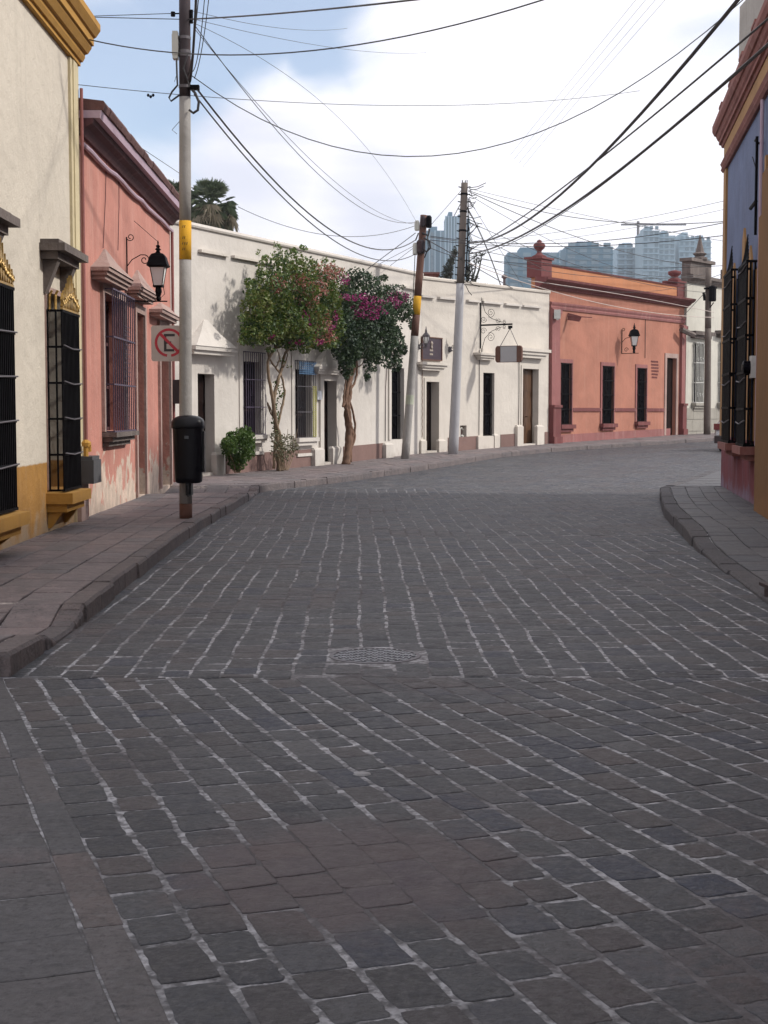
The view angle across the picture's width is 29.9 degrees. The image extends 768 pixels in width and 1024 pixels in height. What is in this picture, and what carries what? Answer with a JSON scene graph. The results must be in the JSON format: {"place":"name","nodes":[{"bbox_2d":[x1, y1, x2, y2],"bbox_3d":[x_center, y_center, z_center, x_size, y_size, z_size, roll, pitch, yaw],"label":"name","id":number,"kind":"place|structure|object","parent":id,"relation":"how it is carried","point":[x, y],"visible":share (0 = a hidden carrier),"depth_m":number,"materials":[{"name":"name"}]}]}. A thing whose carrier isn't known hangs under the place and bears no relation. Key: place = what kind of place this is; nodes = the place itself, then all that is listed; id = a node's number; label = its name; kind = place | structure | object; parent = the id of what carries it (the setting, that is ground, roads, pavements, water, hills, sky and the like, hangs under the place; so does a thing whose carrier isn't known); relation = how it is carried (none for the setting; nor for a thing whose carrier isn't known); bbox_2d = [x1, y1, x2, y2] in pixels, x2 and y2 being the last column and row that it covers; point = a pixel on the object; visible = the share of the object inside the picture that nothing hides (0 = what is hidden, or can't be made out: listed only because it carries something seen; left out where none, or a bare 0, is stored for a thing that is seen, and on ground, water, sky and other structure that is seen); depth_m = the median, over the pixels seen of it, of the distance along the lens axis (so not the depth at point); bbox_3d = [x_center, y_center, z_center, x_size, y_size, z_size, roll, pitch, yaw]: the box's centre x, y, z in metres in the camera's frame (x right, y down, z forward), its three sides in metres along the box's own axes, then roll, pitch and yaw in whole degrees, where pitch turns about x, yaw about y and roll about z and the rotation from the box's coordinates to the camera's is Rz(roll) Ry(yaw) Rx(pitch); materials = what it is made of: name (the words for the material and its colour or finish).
{"place":"outdoors","nodes":[
{"label":"outdoors","id":0,"kind":"place"},
{"bbox_2d":[0,433,714,642],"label":"sidewalk","id":1,"kind":"structure","parent":0,"point":[45,577],"depth_m":16.74,"materials":[{"name":"stone"}]},
{"bbox_2d":[77,440,101,521],"bbox_3d":[-3.964,-0.400,19.261,0.269,1.141,0.574,0,4,0],"label":"utility box","id":2,"kind":"object","parent":1,"relation":"on","point":[90,469],"visible":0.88,"depth_m":19.03,"materials":[{"name":"metal"}]},
{"bbox_2d":[168,0,199,518],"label":"utility pole","id":3,"kind":"object","parent":1,"relation":"on","point":[181,41],"visible":0.92,"depth_m":19.34,"materials":[{"name":"grey concrete"}]},
{"bbox_2d":[95,17,179,19],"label":"overhead cable","id":4,"kind":"object","parent":3,"relation":"attached to","point":[135,18],"visible":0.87,"depth_m":18.94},
{"bbox_2d":[151,325,178,360],"bbox_3d":[-2.932,-2.300,19.598,0.492,0.486,0.108,0,4,0],"label":"parking sign","id":5,"kind":"object","parent":3,"relation":"attached to","point":[164,342],"visible":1,"depth_m":19.64,"materials":[{"name":"grey metal"}]},
{"bbox_2d":[171,415,205,496],"bbox_3d":[-2.635,-0.757,19.376,0.444,1.093,0.376,0,4,0],"label":"litter bin","id":6,"kind":"object","parent":3,"relation":"attached to","point":[189,442],"visible":1,"depth_m":19.23,"materials":[{"name":"black plastic"}]},
{"bbox_2d":[189,0,196,82],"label":"overhead cable","id":7,"kind":"object","parent":3,"relation":"attached to","point":[193,41],"visible":0.98,"depth_m":18.61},
{"bbox_2d":[194,0,208,78],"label":"overhead cable","id":8,"kind":"object","parent":3,"relation":"attached to","point":[203,40],"visible":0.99,"depth_m":18.63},
{"bbox_2d":[188,0,416,19],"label":"overhead cable","id":9,"kind":"object","parent":3,"relation":"attached to","point":[307,10],"visible":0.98,"depth_m":15.45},
{"bbox_2d":[196,24,415,220],"bbox_3d":[-0.791,-7.810,30.835,0.007,0.944,23.666,1,4,9],"label":"overhead cable","id":10,"kind":"object","parent":3,"relation":"attached to","point":[303,87],"visible":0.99,"depth_m":25.74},
{"bbox_2d":[198,91,414,249],"bbox_3d":[-0.783,-6.531,30.923,0.025,1.447,23.654,1,4,8],"label":"overhead cable","id":11,"kind":"object","parent":3,"relation":"attached to","point":[226,126],"visible":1,"depth_m":23.93,"materials":[{"name":"rubber"}]},
{"bbox_2d":[198,20,425,52],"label":"overhead cable","id":12,"kind":"object","parent":3,"relation":"attached to","point":[285,39],"visible":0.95,"depth_m":23.73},
{"bbox_2d":[192,0,742,156],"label":"overhead cable","id":13,"kind":"object","parent":3,"relation":"attached to","point":[477,149],"visible":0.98,"depth_m":17.92,"materials":[{"name":"rubber"}]},
{"bbox_2d":[219,425,255,472],"bbox_3d":[-3.333,-1.459,33.251,0.809,1.128,1.414,3,5,37],"label":"bush","id":14,"kind":"object","parent":1,"relation":"on","point":[242,437],"visible":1,"depth_m":33.08,"materials":[{"name":"green plant"}]},
{"bbox_2d":[269,428,299,469],"bbox_3d":[-2.439,-1.552,35.474,0.610,1.067,1.478,0,4,6],"label":"shrub","id":15,"kind":"object","parent":1,"relation":"on","point":[281,452],"visible":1,"depth_m":35.34,"materials":[{"name":"green plant"}]},
{"bbox_2d":[237,241,351,470],"bbox_3d":[-2.139,-3.839,35.776,1.806,5.662,6.694,2,4,22],"label":"bougainvillea","id":16,"kind":"object","parent":1,"relation":"on","point":[312,320],"visible":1,"depth_m":34.91,"materials":[{"name":"green plant"}]},
{"bbox_2d":[331,266,413,463],"bbox_3d":[-0.272,-4.084,40.880,1.656,5.442,6.912,1,4,14],"label":"bougainvillea","id":17,"kind":"object","parent":1,"relation":"on","point":[371,323],"visible":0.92,"depth_m":39.52,"materials":[{"name":"green plant"}]},
{"bbox_2d":[401,215,431,458],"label":"utility pole","id":18,"kind":"object","parent":1,"relation":"on","point":[419,250],"visible":0.98,"depth_m":42.68,"materials":[{"name":"wood"}]},
{"bbox_2d":[196,31,410,223],"bbox_3d":[-0.804,-7.290,30.871,0.009,0.839,23.657,1,4,8],"label":"overhead cable","id":19,"kind":"object","parent":18,"relation":"attached to","point":[287,136],"visible":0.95,"depth_m":25.08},
{"bbox_2d":[194,95,414,260],"bbox_3d":[-0.803,-6.252,30.942,0.020,1.188,23.659,1,4,8],"label":"overhead cable","id":20,"kind":"object","parent":18,"relation":"attached to","point":[281,195],"visible":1,"depth_m":24.29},
{"bbox_2d":[196,27,413,222],"bbox_3d":[-0.771,-7.241,30.874,0.012,1.083,23.665,1,4,9],"label":"overhead cable","id":21,"kind":"object","parent":18,"relation":"attached to","point":[278,132],"visible":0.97,"depth_m":23.95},
{"bbox_2d":[239,207,413,236],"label":"overhead cable","id":22,"kind":"object","parent":18,"relation":"attached to","point":[323,234],"visible":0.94,"depth_m":38.86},
{"bbox_2d":[431,223,721,243],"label":"overhead cable","id":23,"kind":"object","parent":18,"relation":"attached to","point":[578,242],"visible":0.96,"depth_m":37.64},
{"bbox_2d":[432,235,722,246],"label":"overhead cable","id":24,"kind":"object","parent":18,"relation":"attached to","point":[581,246],"visible":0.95,"depth_m":38.27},
{"bbox_2d":[448,180,484,453],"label":"utility pole","id":25,"kind":"object","parent":1,"relation":"on","point":[453,445],"visible":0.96,"depth_m":45.82,"materials":[{"name":"grey concrete"}]},
{"bbox_2d":[430,241,512,288],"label":"overhead cable","id":26,"kind":"object","parent":25,"relation":"attached to","point":[471,264],"visible":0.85,"depth_m":46.96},
{"bbox_2d":[466,206,500,284],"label":"overhead cable","id":27,"kind":"object","parent":25,"relation":"attached to","point":[485,245],"visible":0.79,"depth_m":49.22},
{"bbox_2d":[469,155,640,257],"bbox_3d":[3.799,-6.900,32.702,0.016,0.582,26.295,0,4,-5],"label":"overhead cable","id":28,"kind":"object","parent":25,"relation":"attached to","point":[554,218],"visible":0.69,"depth_m":31.96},
{"bbox_2d":[468,191,696,265],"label":"overhead cable","id":29,"kind":"object","parent":25,"relation":"attached to","point":[573,235],"visible":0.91,"depth_m":52.22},
{"bbox_2d":[468,194,697,284],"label":"overhead cable","id":30,"kind":"object","parent":25,"relation":"attached to","point":[576,252],"visible":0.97,"depth_m":52.84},
{"bbox_2d":[470,260,703,291],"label":"overhead cable","id":31,"kind":"object","parent":25,"relation":"attached to","point":[577,288],"visible":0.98,"depth_m":52.02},
{"bbox_2d":[470,222,706,292],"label":"overhead cable","id":32,"kind":"object","parent":25,"relation":"attached to","point":[581,266],"visible":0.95,"depth_m":52.67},
{"bbox_2d":[474,249,705,277],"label":"overhead cable","id":33,"kind":"object","parent":25,"relation":"attached to","point":[595,270],"visible":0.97,"depth_m":54.06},
{"bbox_2d":[469,263,713,317],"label":"overhead cable","id":34,"kind":"object","parent":25,"relation":"attached to","point":[587,300],"visible":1,"depth_m":50.67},
{"bbox_2d":[468,188,720,240],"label":"overhead cable","id":35,"kind":"object","parent":25,"relation":"attached to","point":[595,217],"visible":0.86,"depth_m":41.28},
{"bbox_2d":[468,190,722,223],"bbox_3d":[5.607,-8.698,40.597,0.018,2.321,11.764,-2,5,-30],"label":"overhead cable","id":36,"kind":"object","parent":25,"relation":"attached to","point":[601,220],"visible":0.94,"depth_m":39.51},
{"bbox_2d":[468,201,722,241],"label":"overhead cable","id":37,"kind":"object","parent":25,"relation":"attached to","point":[602,225],"visible":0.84,"depth_m":40.49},
{"bbox_2d":[472,258,721,268],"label":"overhead cable","id":38,"kind":"object","parent":25,"relation":"attached to","point":[594,267],"visible":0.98,"depth_m":43.71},
{"bbox_2d":[475,210,719,247],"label":"overhead cable","id":39,"kind":"object","parent":25,"relation":"attached to","point":[611,231],"visible":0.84,"depth_m":40.83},
{"bbox_2d":[468,0,739,242],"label":"overhead cable","id":40,"kind":"object","parent":25,"relation":"attached to","point":[696,49],"visible":0.96,"depth_m":19.97,"materials":[{"name":"rubber"}]},
{"bbox_2d":[468,43,767,254],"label":"overhead cable","id":41,"kind":"object","parent":25,"relation":"attached to","point":[735,73],"visible":1,"depth_m":20.52,"materials":[{"name":"rubber"}]},
{"bbox_2d":[468,18,767,250],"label":"overhead cable","id":42,"kind":"object","parent":25,"relation":"attached to","point":[712,66],"visible":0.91,"depth_m":20.07,"materials":[{"name":"rubber"}]},
{"bbox_2d":[524,240,695,443],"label":"orange house","id":43,"kind":"structure","parent":1,"relation":"on","point":[601,387],"depth_m":59.02,"materials":[{"name":"paint"}]},
{"bbox_2d":[560,359,575,431],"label":"window","id":44,"kind":"structure","parent":43,"relation":"in","point":[565,364],"depth_m":55.81,"materials":[{"name":"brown wood"}]},
{"bbox_2d":[567,313,591,321],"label":"flag bracket","id":45,"kind":"object","parent":43,"relation":"attached to","point":[572,317],"visible":1,"depth_m":55.48,"materials":[{"name":"metal"}]},
{"bbox_2d":[599,362,617,430],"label":"window","id":46,"kind":"structure","parent":43,"relation":"in","point":[607,389],"depth_m":58.82,"materials":[{"name":"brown wood"}]},
{"bbox_2d":[528,280,713,312],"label":"overhead cable","id":47,"kind":"object","parent":43,"relation":"attached to","point":[621,294],"visible":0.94,"depth_m":55.22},
{"bbox_2d":[621,323,639,353],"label":"wall lantern","id":48,"kind":"object","parent":43,"relation":"attached to","point":[634,334],"depth_m":59.33,"materials":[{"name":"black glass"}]},
{"bbox_2d":[634,364,650,427],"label":"window","id":49,"kind":"structure","parent":43,"relation":"in","point":[641,371],"depth_m":61.58,"materials":[{"name":"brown wood"}]},
{"bbox_2d":[651,361,658,377],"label":"wall lettering","id":50,"kind":"object","parent":43,"relation":"attached to","point":[654,368],"depth_m":62.66,"materials":[{"name":"metal"}]},
{"bbox_2d":[664,353,678,434],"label":"door","id":51,"kind":"structure","parent":43,"relation":"in","point":[668,368],"depth_m":64.50,"materials":[{"name":"brown wood"}]},
{"bbox_2d":[679,235,721,433],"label":"white house","id":52,"kind":"structure","parent":1,"relation":"on","point":[694,332],"depth_m":66.33,"materials":[{"name":"paint"}]},
{"bbox_2d":[691,331,715,410],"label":"window","id":53,"kind":"structure","parent":52,"relation":"in","point":[697,405],"depth_m":66.37,"materials":[{"name":"grey metal"}]},
{"bbox_2d":[715,330,720,410],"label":"window","id":54,"kind":"structure","parent":52,"relation":"in","point":[718,332],"depth_m":68.23,"materials":[{"name":"grey metal"}]},
{"bbox_2d":[702,268,716,434],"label":"utility pole","id":55,"kind":"object","parent":1,"relation":"on","point":[709,296],"visible":0.95,"depth_m":65.09,"materials":[{"name":"black metal"}]},
{"bbox_2d":[468,255,702,278],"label":"overhead cable","id":56,"kind":"object","parent":55,"relation":"attached to","point":[584,275],"visible":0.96,"depth_m":54.00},
{"bbox_2d":[0,441,767,1023],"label":"road","id":57,"kind":"structure","parent":0,"point":[552,807],"depth_m":6.40,"materials":[{"name":"stone"}]},
{"bbox_2d":[329,648,420,663],"bbox_3d":[-0.060,0.954,9.448,0.600,0.034,0.600,0,4,0],"label":"manhole cover","id":58,"kind":"object","parent":57,"relation":"on","point":[415,655],"visible":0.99,"depth_m":9.41,"materials":[{"name":"grey metal"}]},
{"bbox_2d":[714,420,720,450],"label":"parked car","id":59,"kind":"object","parent":57,"relation":"on","point":[717,438],"visible":0.1,"depth_m":51.40,"materials":[{"name":"silver metal"}]},
{"bbox_2d":[78,0,744,284],"label":"sky","id":60,"kind":"structure","parent":0,"point":[530,54],"materials":[{"name":"white"}]},
{"bbox_2d":[673,470,721,486],"bbox_3d":[17.807,-1.882,46.635,5.090,0.723,45.602,3,5,36],"label":"sidewalk corner","id":61,"kind":"object","parent":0,"point":[712,479],"visible":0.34,"depth_m":29.44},
{"bbox_2d":[670,487,767,581],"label":"sidewalk","id":62,"kind":"structure","parent":0,"point":[733,526],"depth_m":18.74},
{"bbox_2d":[759,582,767,596],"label":"storm drain","id":63,"kind":"object","parent":62,"relation":"on","point":[764,585],"visible":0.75,"depth_m":12.14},
{"bbox_3d":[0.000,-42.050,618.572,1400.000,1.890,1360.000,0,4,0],"label":"ground","id":64,"kind":"structure","parent":0,"visible":0},
{"bbox_2d":[0,0,100,549],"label":"cream house","id":65,"kind":"structure","parent":64,"relation":"on","point":[46,47],"depth_m":17.02,"materials":[{"name":"paint"}]},
{"bbox_2d":[0,207,29,544],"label":"window","id":66,"kind":"structure","parent":65,"relation":"in","point":[11,520],"depth_m":14.34,"materials":[{"name":"black metal"}]},
{"bbox_2d":[39,239,90,527],"bbox_3d":[-3.925,-1.556,17.797,0.340,3.450,1.480,0,4,-1],"label":"window","id":67,"kind":"structure","parent":65,"relation":"in","point":[55,253],"depth_m":17.48,"materials":[{"name":"black metal"}]},
{"bbox_2d":[89,0,542,55],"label":"overhead cable","id":68,"kind":"object","parent":65,"relation":"attached to","point":[324,48],"visible":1,"depth_m":15.83,"materials":[{"name":"rubber"}]},
{"bbox_2d":[78,84,635,105],"bbox_3d":[0.656,-7.294,24.756,0.009,2.470,15.006,3,5,39],"label":"overhead cable","id":69,"kind":"object","parent":65,"relation":"attached to","point":[349,104],"visible":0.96,"depth_m":23.37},
{"bbox_2d":[79,98,178,515],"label":"pink house","id":70,"kind":"structure","parent":64,"relation":"on","point":[130,404],"depth_m":22.84,"materials":[{"name":"paint"}]},
{"bbox_2d":[100,283,138,446],"bbox_3d":[-4.181,-2.224,22.047,0.546,2.397,2.166,0,4,0],"label":"window","id":71,"kind":"structure","parent":70,"relation":"in","point":[122,405],"depth_m":21.84,"materials":[{"name":"paint"}]},
{"bbox_2d":[134,303,148,497],"bbox_3d":[-4.176,-1.907,24.724,0.042,3.254,1.210,0,4,-1],"label":"door","id":72,"kind":"structure","parent":70,"relation":"in","point":[139,309],"depth_m":25.09,"materials":[{"name":"brown wood"}]},
{"bbox_2d":[126,221,169,301],"bbox_3d":[-3.813,-4.041,23.200,0.676,1.293,0.337,0,4,0],"label":"wall lantern","id":73,"kind":"object","parent":70,"relation":"attached to","point":[157,263],"depth_m":23.13,"materials":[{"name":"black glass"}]},
{"bbox_2d":[157,319,172,488],"bbox_3d":[-4.226,-2.112,27.820,0.052,3.236,1.711,0,4,-1],"label":"door","id":74,"kind":"structure","parent":70,"relation":"in","point":[159,322],"depth_m":27.08,"materials":[{"name":"brown wood"}]},
{"bbox_2d":[172,380,178,403],"bbox_3d":[-4.128,-2.409,28.805,0.282,0.480,0.144,0,4,0],"label":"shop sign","id":75,"kind":"object","parent":70,"relation":"attached to","point":[175,391],"visible":0.61,"depth_m":28.74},
{"bbox_2d":[191,177,238,231],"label":"palm tree","id":76,"kind":"object","parent":64,"relation":"on","point":[209,212],"visible":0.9,"depth_m":73.34,"materials":[{"name":"green plant"}]},
{"bbox_2d":[170,220,423,475],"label":"white house","id":77,"kind":"structure","parent":64,"relation":"on","point":[230,389],"depth_m":35.77,"materials":[{"name":"paint"}]},
{"bbox_2d":[198,374,213,475],"bbox_3d":[-4.186,-1.952,32.935,0.390,2.409,0.804,2,4,21],"label":"door","id":78,"kind":"structure","parent":77,"relation":"in","point":[201,377],"depth_m":33.15,"materials":[{"name":"brown wood"}]},
{"bbox_2d":[238,343,269,454],"bbox_3d":[-3.232,-2.736,35.023,0.410,2.690,1.369,2,4,21],"label":"window","id":79,"kind":"structure","parent":77,"relation":"in","point":[247,379],"depth_m":35.08,"materials":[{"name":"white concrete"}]},
{"bbox_2d":[291,352,319,456],"bbox_3d":[-2.147,-2.819,37.873,0.410,2.704,1.446,2,4,21],"label":"window","id":80,"kind":"structure","parent":77,"relation":"in","point":[298,377],"depth_m":37.96,"materials":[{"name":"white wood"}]},
{"bbox_2d":[319,374,339,464],"bbox_3d":[-1.627,-2.534,39.555,0.380,2.617,1.349,2,4,21],"label":"door","id":81,"kind":"structure","parent":77,"relation":"in","point":[323,378],"depth_m":39.86,"materials":[{"name":"white wood"}]},
{"bbox_2d":[388,361,405,439],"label":"door","id":82,"kind":"structure","parent":77,"relation":"in","point":[394,415],"depth_m":44.72,"materials":[{"name":"black metal"}]},
{"bbox_2d":[0,437,713,676],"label":"kerb","id":83,"kind":"structure","parent":64,"relation":"on","point":[77,610],"depth_m":14.74,"materials":[{"name":"concrete"}]},
{"bbox_2d":[423,227,443,277],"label":"tower block","id":84,"kind":"structure","parent":64,"relation":"on","point":[433,260],"depth_m":950.18,"materials":[{"name":"blue glass"}]},
{"bbox_2d":[444,212,469,280],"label":"tower block","id":85,"kind":"structure","parent":64,"relation":"on","point":[451,228],"depth_m":890.23,"materials":[{"name":"blue glass"}]},
{"bbox_2d":[416,276,550,453],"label":"shop house","id":86,"kind":"structure","parent":64,"relation":"on","point":[508,390],"depth_m":50.51,"materials":[{"name":"white paint"}]},
{"bbox_2d":[418,328,429,349],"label":"wall sconce","id":87,"kind":"object","parent":86,"relation":"attached to","point":[425,336],"depth_m":46.10,"materials":[{"name":"grey metal"}]},
{"bbox_2d":[423,272,439,277],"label":"roof hut","id":88,"kind":"object","parent":86,"relation":"on","point":[433,274],"visible":0.18,"depth_m":59.46,"materials":[{"name":"brick"}]},
{"bbox_2d":[421,336,442,360],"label":"plaque","id":89,"kind":"object","parent":86,"relation":"attached to","point":[433,351],"visible":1,"depth_m":47.05,"materials":[{"name":"purple metal"}]},
{"bbox_2d":[424,378,440,452],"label":"door","id":90,"kind":"structure","parent":86,"relation":"in","point":[427,381],"depth_m":47.58,"materials":[{"name":"white concrete"}]},
{"bbox_2d":[438,246,457,278],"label":"tree","id":91,"kind":"object","parent":86,"relation":"on","point":[450,262],"visible":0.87,"depth_m":61.34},
{"bbox_2d":[464,250,485,281],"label":"rooftop plant","id":92,"kind":"object","parent":86,"relation":"on","point":[476,277],"visible":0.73,"depth_m":61.40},
{"bbox_2d":[483,373,491,435],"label":"window","id":93,"kind":"structure","parent":86,"relation":"in","point":[487,377],"depth_m":50.80,"materials":[{"name":"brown wood"}]},
{"bbox_2d":[480,298,512,351],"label":"hanging sign bracket","id":94,"kind":"object","parent":86,"relation":"attached to","point":[509,327],"visible":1,"depth_m":49.63,"materials":[{"name":"black metal"}]},
{"bbox_2d":[495,329,522,362],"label":"hanging sign","id":95,"kind":"object","parent":94,"relation":"hanging from","point":[508,354],"visible":1,"depth_m":49.25,"materials":[{"name":"grey metal"}]},
{"bbox_2d":[521,365,539,445],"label":"door frame","id":96,"kind":"structure","parent":86,"relation":"in","point":[526,371],"depth_m":53.64,"materials":[{"name":"paint"}]},
{"bbox_2d":[504,247,559,288],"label":"tower block","id":97,"kind":"structure","parent":64,"relation":"on","point":[522,252],"depth_m":772.71,"materials":[{"name":"blue glass"}]},
{"bbox_2d":[560,242,613,273],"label":"tower block","id":98,"kind":"structure","parent":64,"relation":"on","point":[600,254],"depth_m":782.20,"materials":[{"name":"blue glass"}]},
{"bbox_2d":[613,243,634,277],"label":"tower block","id":99,"kind":"structure","parent":64,"relation":"on","point":[621,259],"depth_m":841.68,"materials":[{"name":"blue glass"}]},
{"bbox_2d":[635,226,675,282],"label":"tower block","id":100,"kind":"structure","parent":64,"relation":"on","point":[664,251],"depth_m":816.73,"materials":[{"name":"blue glass"}]},
{"bbox_2d":[621,221,685,234],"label":"tower crane","id":101,"kind":"object","parent":100,"relation":"on","point":[638,228],"visible":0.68,"depth_m":838.22,"materials":[{"name":"grey metal"}]},
{"bbox_2d":[660,469,720,488],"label":"kerb","id":102,"kind":"structure","parent":64,"relation":"on","point":[706,473],"depth_m":30.73,"materials":[{"name":"stone"}]},
{"bbox_2d":[675,232,711,278],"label":"tower block","id":103,"kind":"structure","parent":64,"relation":"on","point":[685,248],"depth_m":832.30,"materials":[{"name":"blue glass"}]},
{"bbox_2d":[660,488,767,603],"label":"kerb","id":104,"kind":"structure","parent":64,"relation":"on","point":[690,530],"depth_m":16.69,"materials":[{"name":"stone"}]},
{"bbox_2d":[712,0,767,518],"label":"blue house","id":105,"kind":"structure","parent":64,"relation":"on","point":[740,124],"depth_m":22.97,"materials":[{"name":"paint"}]},
{"bbox_2d":[717,228,746,455],"bbox_3d":[6.035,-2.896,24.992,0.290,3.810,2.183,1,4,8],"label":"window","id":106,"kind":"structure","parent":105,"relation":"in","point":[729,300],"depth_m":24.66,"materials":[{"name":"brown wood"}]},
{"bbox_2d":[732,234,757,460],"bbox_3d":[5.654,-2.716,22.399,0.290,3.810,1.981,1,4,8],"label":"window","id":107,"kind":"structure","parent":105,"relation":"in","point":[745,297],"depth_m":22.06,"materials":[{"name":"black metal"}]},
{"bbox_2d":[742,356,755,377],"bbox_3d":[5.516,-2.187,21.698,0.230,0.330,0.354,1,4,8],"label":"electricity meter","id":108,"kind":"object","parent":105,"relation":"attached to","point":[749,367],"visible":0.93,"depth_m":21.58,"materials":[{"name":"white paint"}]},
{"bbox_2d":[749,136,759,234],"bbox_3d":[5.663,-4.910,21.893,0.130,1.458,0.770,1,4,8],"label":"wall mast","id":109,"kind":"object","parent":105,"relation":"attached to","point":[754,203],"depth_m":21.53,"materials":[{"name":"black metal"}]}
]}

